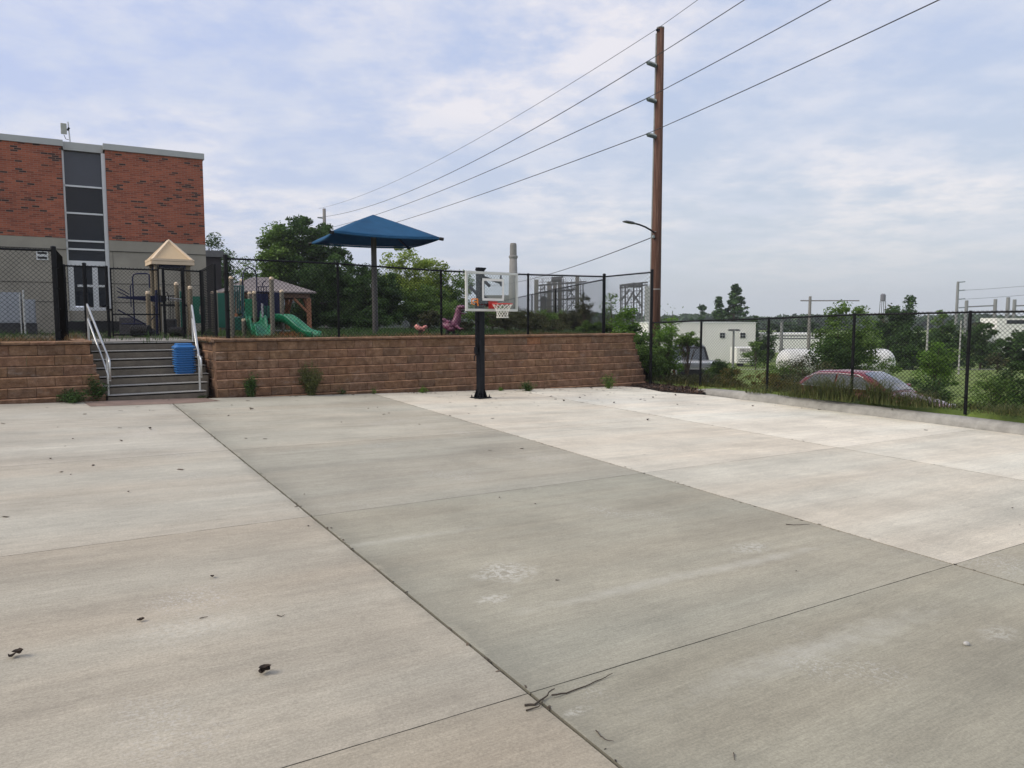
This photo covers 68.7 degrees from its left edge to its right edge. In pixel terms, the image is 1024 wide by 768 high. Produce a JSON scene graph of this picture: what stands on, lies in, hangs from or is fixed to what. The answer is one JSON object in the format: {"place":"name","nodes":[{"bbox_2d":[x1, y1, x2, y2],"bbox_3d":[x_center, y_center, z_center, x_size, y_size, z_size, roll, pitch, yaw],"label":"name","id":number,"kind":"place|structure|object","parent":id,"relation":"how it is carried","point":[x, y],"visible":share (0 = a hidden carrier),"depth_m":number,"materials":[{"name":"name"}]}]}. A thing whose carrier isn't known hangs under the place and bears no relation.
{"place":"outdoors","nodes":[
{"label":"outdoors","id":0,"kind":"place"},
{"bbox_2d":[130,325,151,336],"bbox_3d":[-10.679,-1.529,21.548,0.495,0.335,0.340,0,5,0],"label":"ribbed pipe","id":1,"kind":"object","parent":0,"point":[140,328],"visible":0.77,"depth_m":21.42,"materials":[{"name":"plastic"}]},
{"bbox_2d":[0,327,652,378],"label":"terrace","id":2,"kind":"structure","parent":0,"point":[188,338],"depth_m":23.28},
{"bbox_2d":[0,292,23,334],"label":"electrical cabinet","id":3,"kind":"object","parent":2,"relation":"on","point":[12,302],"visible":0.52,"depth_m":24.72,"materials":[{"name":"metal"}]},
{"bbox_2d":[25,299,37,333],"bbox_3d":[-16.153,-2.249,25.110,0.354,1.162,0.512,-3,6,-30],"label":"electrical cabinet","id":4,"kind":"object","parent":2,"relation":"on","point":[30,320],"visible":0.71,"depth_m":24.91,"materials":[{"name":"metal"}]},
{"bbox_2d":[0,246,66,341],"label":"chain link fence","id":5,"kind":"object","parent":2,"relation":"on","point":[58,296],"visible":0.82,"depth_m":14.89,"materials":[{"name":"black metal"}]},
{"bbox_2d":[0,339,105,403],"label":"retaining wall","id":6,"kind":"structure","parent":2,"relation":"on","point":[47,371],"depth_m":14.46,"materials":[{"name":"brick"}]},
{"bbox_2d":[63,263,110,338],"bbox_3d":[-10.763,-2.076,18.961,1.013,1.975,0.120,-3,6,-33],"label":"chain link fence","id":7,"kind":"object","parent":2,"relation":"on","point":[83,266],"visible":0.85,"depth_m":18.92,"materials":[{"name":"black metal"}]},
{"bbox_2d":[0,133,207,343],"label":"school building","id":8,"kind":"structure","parent":2,"relation":"on","point":[114,206],"depth_m":27.92,"materials":[{"name":"brick"}]},
{"bbox_2d":[64,186,105,305],"bbox_3d":[-15.891,-5.124,28.044,1.385,4.386,0.200,-3,6,-30],"label":"window glass","id":9,"kind":"structure","parent":8,"relation":"in","point":[81,200],"depth_m":27.91,"materials":[{"name":"black"}]},
{"bbox_2d":[61,150,110,310],"bbox_3d":[-15.790,-5.649,27.825,1.383,5.814,0.200,-3,6,-30],"label":"window frame","id":10,"kind":"structure","parent":8,"relation":"in","point":[90,263],"depth_m":27.92,"materials":[{"name":"metal"}]},
{"bbox_2d":[91,338,191,341],"bbox_3d":[-9.224,-1.082,18.298,2.380,0.001,3.000,-3,6,-33],"label":"landing","id":11,"kind":"object","parent":2,"relation":"on","point":[134,339],"visible":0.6,"depth_m":17.64,"materials":[{"name":"concrete"}]},
{"bbox_2d":[89,341,208,400],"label":"concrete steps","id":12,"kind":"structure","parent":2,"relation":"on","point":[142,371],"depth_m":16.06,"materials":[{"name":"concrete"}]},
{"bbox_2d":[86,304,111,395],"bbox_3d":[-8.594,-0.749,15.575,0.090,1.870,2.064,-4,6,-40],"label":"handrail","id":13,"kind":"object","parent":12,"relation":"on","point":[107,366],"visible":0.84,"depth_m":15.39,"materials":[{"name":"metal"}]},
{"bbox_2d":[172,343,195,373],"bbox_3d":[-7.198,-0.563,16.428,0.440,0.660,0.440,-3,6,-33],"label":"trash bin","id":14,"kind":"object","parent":12,"relation":"on","point":[183,359],"visible":1,"depth_m":16.27,"materials":[{"name":"blue plastic"}]},
{"bbox_2d":[190,305,202,390],"bbox_3d":[-7.009,-0.839,16.617,0.089,1.870,2.065,-2,6,-26],"label":"handrail","id":15,"kind":"object","parent":12,"relation":"on","point":[194,335],"visible":0.92,"depth_m":16.32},
{"bbox_2d":[89,250,223,324],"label":"building","id":16,"kind":"structure","parent":2,"relation":"on","point":[213,257],"depth_m":43.79,"materials":[{"name":"brick"}]},
{"bbox_2d":[117,239,205,335],"bbox_3d":[-10.715,-2.984,23.431,2.356,3.210,3.239,0,5,0],"label":"play structure","id":17,"kind":"object","parent":2,"relation":"on","point":[168,254],"visible":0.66,"depth_m":23.32,"materials":[{"name":"beige plastic"}]},
{"bbox_2d":[161,267,202,337],"bbox_3d":[-8.873,-2.173,20.204,1.018,1.955,0.120,-3,6,-33],"label":"chain link fence","id":18,"kind":"object","parent":2,"relation":"on","point":[181,270],"visible":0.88,"depth_m":20.16,"materials":[{"name":"black metal"}]},
{"bbox_2d":[109,266,168,336],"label":"gate","id":19,"kind":"structure","parent":18,"relation":"attached to","point":[162,298],"depth_m":19.54,"materials":[{"name":"black metal"}]},
{"bbox_2d":[200,264,217,337],"bbox_3d":[-7.920,-2.100,19.544,0.098,1.922,2.264,-3,6,-30],"label":"chain link fence","id":20,"kind":"object","parent":2,"relation":"on","point":[214,295],"visible":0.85,"depth_m":19.20,"materials":[{"name":"black metal"}]},
{"bbox_2d":[205,232,229,282],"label":"tree","id":21,"kind":"object","parent":2,"relation":"on","point":[212,243],"visible":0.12,"depth_m":61.10,"materials":[{"name":"green plant"}]},
{"bbox_2d":[216,247,238,300],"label":"tree","id":22,"kind":"object","parent":2,"relation":"on","point":[222,264],"visible":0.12,"depth_m":57.33,"materials":[{"name":"green plant"}]},
{"bbox_2d":[210,267,321,336],"bbox_3d":[-7.737,-2.297,22.169,2.092,2.154,5.872,-4,6,-38],"label":"play structure","id":23,"kind":"object","parent":2,"relation":"on","point":[251,327],"visible":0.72,"depth_m":21.02,"materials":[{"name":"green plastic"}]},
{"bbox_2d":[217,277,315,330],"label":"pavilion","id":24,"kind":"structure","parent":2,"relation":"on","point":[299,292],"depth_m":29.70,"materials":[{"name":"wood"}]},
{"bbox_2d":[252,220,301,324],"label":"tree","id":25,"kind":"object","parent":2,"relation":"on","point":[276,250],"visible":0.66,"depth_m":48.96,"materials":[{"name":"green plant"}]},
{"bbox_2d":[257,301,331,327],"bbox_3d":[-11.665,-3.800,40.705,5.099,1.997,5.170,1,5,11],"label":"tree","id":26,"kind":"object","parent":2,"relation":"on","point":[318,324],"visible":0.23,"depth_m":39.45,"materials":[{"name":"green plant"}]},
{"bbox_2d":[0,331,615,342],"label":"dry grass","id":27,"kind":"structure","parent":2,"relation":"on","point":[263,336],"depth_m":19.03,"materials":[{"name":"green plant"}]},
{"bbox_2d":[268,214,353,291],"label":"tree","id":28,"kind":"object","parent":2,"relation":"on","point":[299,227],"visible":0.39,"depth_m":49.77,"materials":[{"name":"green plant"}]},
{"bbox_2d":[288,253,370,328],"bbox_3d":[-9.198,-4.872,39.650,4.788,4.117,4.772,-4,6,-38],"label":"tree","id":29,"kind":"object","parent":2,"relation":"on","point":[312,283],"visible":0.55,"depth_m":38.50,"materials":[{"name":"green plant"}]},
{"bbox_2d":[318,305,404,328],"bbox_3d":[-7.206,-3.116,35.691,4.036,1.328,4.071,0,5,0],"label":"tree","id":30,"kind":"object","parent":2,"relation":"on","point":[347,312],"visible":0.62,"depth_m":34.92,"materials":[{"name":"green plant"}]},
{"bbox_2d":[341,267,403,326],"bbox_3d":[-6.861,-4.145,36.810,3.162,3.152,3.421,0,5,0],"label":"tree","id":31,"kind":"object","parent":2,"relation":"on","point":[381,290],"visible":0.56,"depth_m":36.27,"materials":[{"name":"green plant"}]},
{"bbox_2d":[308,215,443,332],"bbox_3d":[-4.347,-3.389,23.670,3.589,3.882,3.740,-2,5,-26],"label":"shade umbrella","id":32,"kind":"object","parent":2,"relation":"on","point":[372,232],"visible":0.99,"depth_m":23.55,"materials":[{"name":"blue fabric"}]},
{"bbox_2d":[223,254,605,337],"bbox_3d":[-1.787,-2.156,19.777,11.111,1.995,0.120,-3,6,-33],"label":"chain link fence","id":33,"kind":"object","parent":2,"relation":"on","point":[227,290],"visible":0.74,"depth_m":18.84,"materials":[{"name":"black metal"}]},
{"bbox_2d":[378,248,454,327],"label":"tree","id":34,"kind":"object","parent":2,"relation":"on","point":[426,263],"visible":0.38,"depth_m":40.91,"materials":[{"name":"green plant"}]},
{"bbox_2d":[387,283,453,325],"bbox_3d":[-4.949,-3.953,38.732,3.960,2.467,4.090,-3,6,-28],"label":"tree","id":35,"kind":"object","parent":2,"relation":"on","point":[419,301],"visible":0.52,"depth_m":38.33,"materials":[{"name":"green plant"}]},
{"bbox_2d":[411,309,443,330],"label":"bush","id":36,"kind":"object","parent":2,"relation":"on","point":[430,320],"visible":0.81,"depth_m":26.73,"materials":[{"name":"green plant"}]},
{"bbox_2d":[275,279,602,333],"bbox_3d":[-3.693,-3.401,44.027,10.161,3.507,42.816,-3,6,-30],"label":"chain link fence","id":37,"kind":"object","parent":2,"relation":"on","point":[531,295],"visible":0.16,"depth_m":29.11,"materials":[{"name":"black metal"}]},
{"bbox_2d":[435,297,461,323],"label":"bush","id":38,"kind":"object","parent":2,"relation":"on","point":[445,316],"visible":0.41,"depth_m":32.74,"materials":[{"name":"green plant"}]},
{"bbox_2d":[431,269,475,326],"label":"tree","id":39,"kind":"object","parent":2,"relation":"on","point":[458,286],"visible":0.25,"depth_m":43.27,"materials":[{"name":"green plant"}]},
{"bbox_2d":[442,305,464,334],"bbox_3d":[-1.680,-1.772,21.515,0.746,1.006,0.413,1,5,8],"label":"dinosaur ride","id":40,"kind":"object","parent":2,"relation":"on","point":[450,324],"visible":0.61,"depth_m":21.41,"materials":[{"name":"pink plastic"}]},
{"bbox_2d":[487,308,525,330],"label":"bush","id":41,"kind":"object","parent":2,"relation":"on","point":[504,326],"visible":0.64,"depth_m":28.24,"materials":[{"name":"green plant"}]},
{"bbox_2d":[506,316,572,331],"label":"bush","id":42,"kind":"object","parent":2,"relation":"on","point":[540,326],"visible":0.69,"depth_m":26.21,"materials":[{"name":"green plant"}]},
{"bbox_2d":[551,310,596,331],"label":"bush","id":43,"kind":"object","parent":2,"relation":"on","point":[566,317],"visible":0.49,"depth_m":28.72,"materials":[{"name":"green plant"}]},
{"bbox_2d":[603,269,653,383],"bbox_3d":[3.540,-1.650,22.862,1.512,3.675,0.101,0,5,2],"label":"chain link fence","id":44,"kind":"object","parent":2,"relation":"on","point":[650,315],"visible":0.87,"depth_m":22.78,"materials":[{"name":"black metal"}]},
{"bbox_2d":[0,386,1023,767],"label":"court","id":45,"kind":"object","parent":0,"point":[684,602],"visible":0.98,"depth_m":5.48,"materials":[{"name":"concrete"}]},
{"bbox_2d":[55,387,91,403],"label":"weed","id":46,"kind":"object","parent":45,"relation":"on","point":[70,398],"visible":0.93,"depth_m":14.47,"materials":[{"name":"green plant"}]},
{"bbox_2d":[85,374,110,401],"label":"weed","id":47,"kind":"object","parent":45,"relation":"on","point":[100,389],"visible":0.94,"depth_m":14.85,"materials":[{"name":"green plant"}]},
{"bbox_2d":[84,398,218,405],"bbox_3d":[-7.181,0.355,15.057,2.427,0.077,0.878,-4,6,-36],"label":"step apron","id":48,"kind":"object","parent":45,"relation":"on","point":[146,402],"visible":1,"depth_m":14.99,"materials":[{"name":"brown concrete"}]},
{"bbox_2d":[242,372,259,396],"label":"weed","id":49,"kind":"object","parent":45,"relation":"on","point":[250,386],"visible":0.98,"depth_m":16.41,"materials":[{"name":"green plant"}]},
{"bbox_2d":[298,359,324,395],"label":"weed","id":50,"kind":"object","parent":45,"relation":"on","point":[310,383],"visible":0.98,"depth_m":17.08,"materials":[{"name":"green plant"}]},
{"bbox_2d":[2,386,973,761],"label":"leaf litter","id":51,"kind":"object","parent":45,"relation":"on","point":[478,424],"visible":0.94,"depth_m":9.00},
{"bbox_2d":[465,267,517,398],"bbox_3d":[-0.516,-1.170,17.374,1.192,3.083,1.161,1,5,8],"label":"basketball hoop","id":52,"kind":"object","parent":45,"relation":"on","point":[482,301],"visible":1,"depth_m":17.60,"materials":[{"name":"black paint"}]},
{"bbox_2d":[0,0,1023,316],"label":"sky","id":53,"kind":"structure","parent":0,"point":[889,161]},
{"bbox_2d":[26,329,1023,422],"bbox_3d":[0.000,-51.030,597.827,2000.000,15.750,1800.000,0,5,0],"label":"ground","id":54,"kind":"structure","parent":0,"point":[976,413],"depth_m":30.94,"materials":[{"name":"green plant"}]},
{"bbox_2d":[0,325,606,342],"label":"playground weeds","id":55,"kind":"object","parent":54,"relation":"on","point":[334,333],"visible":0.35,"depth_m":23.32,"materials":[{"name":"green plant"}]},
{"bbox_2d":[197,333,646,397],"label":"retaining wall","id":56,"kind":"structure","parent":54,"relation":"on","point":[380,364],"depth_m":18.77,"materials":[{"name":"brick"}]},
{"bbox_2d":[509,243,517,328],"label":"chimney","id":57,"kind":"object","parent":54,"relation":"on","point":[513,256],"visible":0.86,"depth_m":256.48,"materials":[{"name":"concrete"}]},
{"bbox_2d":[534,276,585,321],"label":"industrial tower","id":58,"kind":"structure","parent":54,"relation":"on","point":[554,281],"depth_m":173.60,"materials":[{"name":"metal"}]},
{"bbox_2d":[608,305,649,343],"bbox_3d":[4.061,-1.087,25.804,1.501,3.244,1.429,0,5,0],"label":"bush","id":59,"kind":"object","parent":54,"relation":"on","point":[626,320],"visible":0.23,"depth_m":25.66,"materials":[{"name":"green plant"}]},
{"bbox_2d":[619,281,649,324],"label":"industrial tower","id":60,"kind":"structure","parent":54,"relation":"on","point":[647,290],"depth_m":148.90,"materials":[{"name":"metal"}]},
{"bbox_2d":[622,26,663,350],"bbox_3d":[4.701,-5.859,26.997,2.154,13.930,0.443,-5,7,-44],"label":"utility pole","id":61,"kind":"object","parent":54,"relation":"on","point":[656,207],"visible":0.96,"depth_m":27.31,"materials":[{"name":"brown wood"}]},
{"bbox_2d":[317,0,743,217],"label":"power line","id":62,"kind":"object","parent":61,"relation":"attached to","point":[570,107],"visible":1,"depth_m":30.78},
{"bbox_2d":[335,0,830,226],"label":"power line","id":63,"kind":"object","parent":61,"relation":"attached to","point":[629,106],"visible":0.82,"depth_m":27.30,"materials":[{"name":"metal"}]},
{"bbox_2d":[398,0,938,221],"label":"power line","id":64,"kind":"object","parent":61,"relation":"attached to","point":[712,104],"visible":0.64,"depth_m":21.66,"materials":[{"name":"metal"}]},
{"bbox_2d":[268,311,1023,330],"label":"distant wood","id":65,"kind":"object","parent":54,"relation":"on","point":[686,317],"visible":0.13,"depth_m":338.15,"materials":[{"name":"plant"}]},
{"bbox_2d":[633,335,669,377],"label":"bush","id":66,"kind":"object","parent":54,"relation":"on","point":[654,357],"visible":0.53,"depth_m":24.12,"materials":[{"name":"green plant"}]},
{"bbox_2d":[631,380,705,393],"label":"mulch","id":67,"kind":"object","parent":54,"relation":"on","point":[681,388],"visible":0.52,"depth_m":21.70,"materials":[{"name":"wood"}]},
{"bbox_2d":[652,316,684,378],"bbox_3d":[5.359,-0.780,26.015,1.304,3.188,1.465,-2,5,-18],"label":"bush","id":68,"kind":"object","parent":54,"relation":"on","point":[661,340],"visible":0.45,"depth_m":25.81,"materials":[{"name":"green plant"}]},
{"bbox_2d":[675,331,699,375],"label":"bush","id":69,"kind":"object","parent":54,"relation":"on","point":[687,343],"visible":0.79,"depth_m":25.39,"materials":[{"name":"green plant"}]},
{"bbox_2d":[671,345,714,379],"bbox_3d":[7.342,-0.700,31.447,1.980,1.874,5.620,0,5,4],"label":"pickup truck","id":70,"kind":"object","parent":54,"relation":"on","point":[695,369],"visible":0.08,"depth_m":30.78,"materials":[{"name":"white paint"}]},
{"bbox_2d":[638,322,755,362],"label":"white building","id":71,"kind":"structure","parent":54,"relation":"on","point":[695,325],"depth_m":84.83,"materials":[{"name":"metal"}]},
{"bbox_2d":[711,296,726,321],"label":"tree","id":72,"kind":"object","parent":54,"relation":"on","point":[718,312],"visible":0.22,"depth_m":114.06,"materials":[{"name":"green plant"}]},
{"bbox_2d":[720,284,749,321],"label":"tree","id":73,"kind":"object","parent":54,"relation":"on","point":[734,308],"visible":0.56,"depth_m":113.75,"materials":[{"name":"green plant"}]},
{"bbox_2d":[708,367,761,388],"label":"bush","id":74,"kind":"object","parent":54,"relation":"on","point":[737,375],"visible":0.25,"depth_m":22.62,"materials":[{"name":"green plant"}]},
{"bbox_2d":[730,347,757,366],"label":"trailer","id":75,"kind":"object","parent":54,"relation":"on","point":[739,359],"visible":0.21,"depth_m":78.06,"materials":[{"name":"white"}]},
{"bbox_2d":[740,341,766,369],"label":"bush","id":76,"kind":"object","parent":54,"relation":"on","point":[756,355],"visible":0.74,"depth_m":59.76,"materials":[{"name":"green plant"}]},
{"bbox_2d":[757,329,778,367],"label":"bush","id":77,"kind":"object","parent":54,"relation":"on","point":[772,356],"visible":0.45,"depth_m":71.71,"materials":[{"name":"green plant"}]},
{"bbox_2d":[764,359,805,384],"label":"bush","id":78,"kind":"object","parent":54,"relation":"on","point":[780,365],"visible":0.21,"depth_m":27.31,"materials":[{"name":"green plant"}]},
{"bbox_2d":[772,376,831,398],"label":"grass tuft","id":79,"kind":"object","parent":54,"relation":"on","point":[805,389],"visible":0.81,"depth_m":18.40,"materials":[{"name":"green plant"}]},
{"bbox_2d":[776,354,836,382],"bbox_3d":[9.715,-0.066,25.077,2.243,1.938,2.141,0,5,0],"label":"bush","id":80,"kind":"object","parent":54,"relation":"on","point":[803,369],"visible":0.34,"depth_m":25.04,"materials":[{"name":"green plant"}]},
{"bbox_2d":[783,320,829,332],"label":"tree","id":81,"kind":"object","parent":54,"relation":"on","point":[795,326],"visible":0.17,"depth_m":137.30,"materials":[{"name":"green plant"}]},
{"bbox_2d":[800,296,859,348],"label":"utility pole","id":82,"kind":"object","parent":54,"relation":"on","point":[810,300],"visible":0.72,"depth_m":94.44,"materials":[{"name":"grey wood"}]},
{"bbox_2d":[776,349,895,381],"bbox_3d":[14.261,-0.745,33.058,5.140,1.898,1.240,0,5,0],"label":"storage tank","id":83,"kind":"object","parent":54,"relation":"on","point":[790,355],"visible":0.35,"depth_m":32.54,"materials":[{"name":"metal"}]},
{"bbox_2d":[649,310,1023,417],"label":"chain link fence","id":84,"kind":"object","parent":54,"relation":"on","point":[967,355],"visible":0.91,"depth_m":18.02,"materials":[{"name":"black metal"}]},
{"bbox_2d":[804,336,875,369],"bbox_3d":[12.221,-0.586,27.960,2.177,2.466,2.455,-1,5,-11],"label":"bush","id":85,"kind":"object","parent":54,"relation":"on","point":[836,356],"visible":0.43,"depth_m":27.77,"materials":[{"name":"green plant"}]},
{"bbox_2d":[826,385,863,401],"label":"grass tuft","id":86,"kind":"object","parent":54,"relation":"on","point":[846,395],"visible":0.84,"depth_m":17.58,"materials":[{"name":"green plant"}]},
{"bbox_2d":[781,372,909,400],"bbox_3d":[7.776,0.042,18.053,3.573,0.652,3.626,0,5,0],"label":"grass tuft","id":87,"kind":"object","parent":54,"relation":"on","point":[827,394],"visible":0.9,"depth_m":17.91,"materials":[{"name":"green plant"}]},
{"bbox_2d":[809,299,885,369],"bbox_3d":[12.919,-1.358,29.015,2.693,3.851,2.832,3,6,31],"label":"tree","id":88,"kind":"object","parent":54,"relation":"on","point":[845,309],"visible":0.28,"depth_m":28.65,"materials":[{"name":"green plant"}]},
{"bbox_2d":[697,389,1023,434],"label":"curb","id":89,"kind":"structure","parent":54,"relation":"on","point":[957,421],"depth_m":16.90,"materials":[{"name":"concrete"}]},
{"bbox_2d":[819,375,926,403],"bbox_3d":[8.211,0.117,17.177,3.363,0.652,3.320,-3,6,-30],"label":"grass tuft","id":90,"kind":"object","parent":54,"relation":"on","point":[871,398],"visible":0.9,"depth_m":17.24,"materials":[{"name":"green plant"}]},
{"bbox_2d":[799,369,955,406],"bbox_3d":[10.142,0.335,21.724,2.200,1.495,4.634,-4,6,-36],"label":"parked car","id":91,"kind":"object","parent":54,"relation":"on","point":[848,372],"visible":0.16,"depth_m":21.23,"materials":[{"name":"red paint"}]},
{"bbox_2d":[861,354,902,375],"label":"bush","id":92,"kind":"object","parent":54,"relation":"on","point":[890,368],"visible":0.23,"depth_m":27.00,"materials":[{"name":"green plant"}]},
{"bbox_2d":[872,305,912,365],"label":"tree","id":93,"kind":"object","parent":54,"relation":"on","point":[893,327],"visible":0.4,"depth_m":61.33,"materials":[{"name":"green plant"}]},
{"bbox_2d":[874,385,934,405],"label":"grass tuft","id":94,"kind":"object","parent":54,"relation":"on","point":[890,400],"visible":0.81,"depth_m":16.91,"materials":[{"name":"green plant"}]},
{"bbox_2d":[902,295,918,369],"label":"tree","id":95,"kind":"object","parent":54,"relation":"on","point":[910,303],"visible":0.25,"depth_m":63.53,"materials":[{"name":"green plant"}]},
{"bbox_2d":[890,325,940,369],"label":"tree","id":96,"kind":"object","parent":54,"relation":"on","point":[905,350],"visible":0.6,"depth_m":57.63,"materials":[{"name":"green plant"}]},
{"bbox_2d":[906,375,960,401],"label":"bush","id":97,"kind":"object","parent":54,"relation":"on","point":[931,388],"visible":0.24,"depth_m":22.57,"materials":[{"name":"green plant"}]},
{"bbox_2d":[883,386,984,408],"bbox_3d":[8.954,0.291,16.682,2.075,0.390,2.229,0,5,0],"label":"grass tuft","id":98,"kind":"object","parent":54,"relation":"on","point":[922,400],"visible":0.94,"depth_m":16.40,"materials":[{"name":"green plant"}]},
{"bbox_2d":[909,340,961,400],"bbox_3d":[13.886,-0.258,24.633,1.555,2.395,1.742,0,5,0],"label":"bush","id":99,"kind":"object","parent":54,"relation":"on","point":[926,363],"visible":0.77,"depth_m":24.42,"materials":[{"name":"green plant"}]},
{"bbox_2d":[925,321,971,369],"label":"tree","id":100,"kind":"object","parent":54,"relation":"on","point":[942,336],"visible":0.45,"depth_m":59.24,"materials":[{"name":"green plant"}]},
{"bbox_2d":[955,322,1002,368],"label":"tree","id":101,"kind":"object","parent":54,"relation":"on","point":[979,353],"visible":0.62,"depth_m":65.34,"materials":[{"name":"green plant"}]},
{"bbox_2d":[957,371,1023,409],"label":"bush","id":102,"kind":"object","parent":54,"relation":"on","point":[998,385],"visible":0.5,"depth_m":19.45,"materials":[{"name":"green plant"}]},
{"bbox_2d":[991,360,1023,412],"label":"bush","id":103,"kind":"object","parent":54,"relation":"on","point":[1012,378],"visible":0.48,"depth_m":21.49,"materials":[{"name":"green plant"}]},
{"bbox_2d":[996,329,1023,369],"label":"tree","id":104,"kind":"object","parent":54,"relation":"on","point":[1016,344],"visible":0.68,"depth_m":54.82,"materials":[{"name":"green plant"}]},
{"bbox_2d":[757,333,824,352],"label":"white building","id":105,"kind":"structure","parent":0,"point":[786,340],"depth_m":111.87,"materials":[{"name":"white"}]},
{"bbox_2d":[643,373,1022,415],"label":"lawn grass","id":106,"kind":"structure","parent":0,"point":[737,387],"depth_m":21.10,"materials":[{"name":"plant"}]},
{"bbox_2d":[980,318,1023,351],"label":"white building","id":107,"kind":"structure","parent":0,"point":[1008,324],"depth_m":109.71,"materials":[{"name":"white"}]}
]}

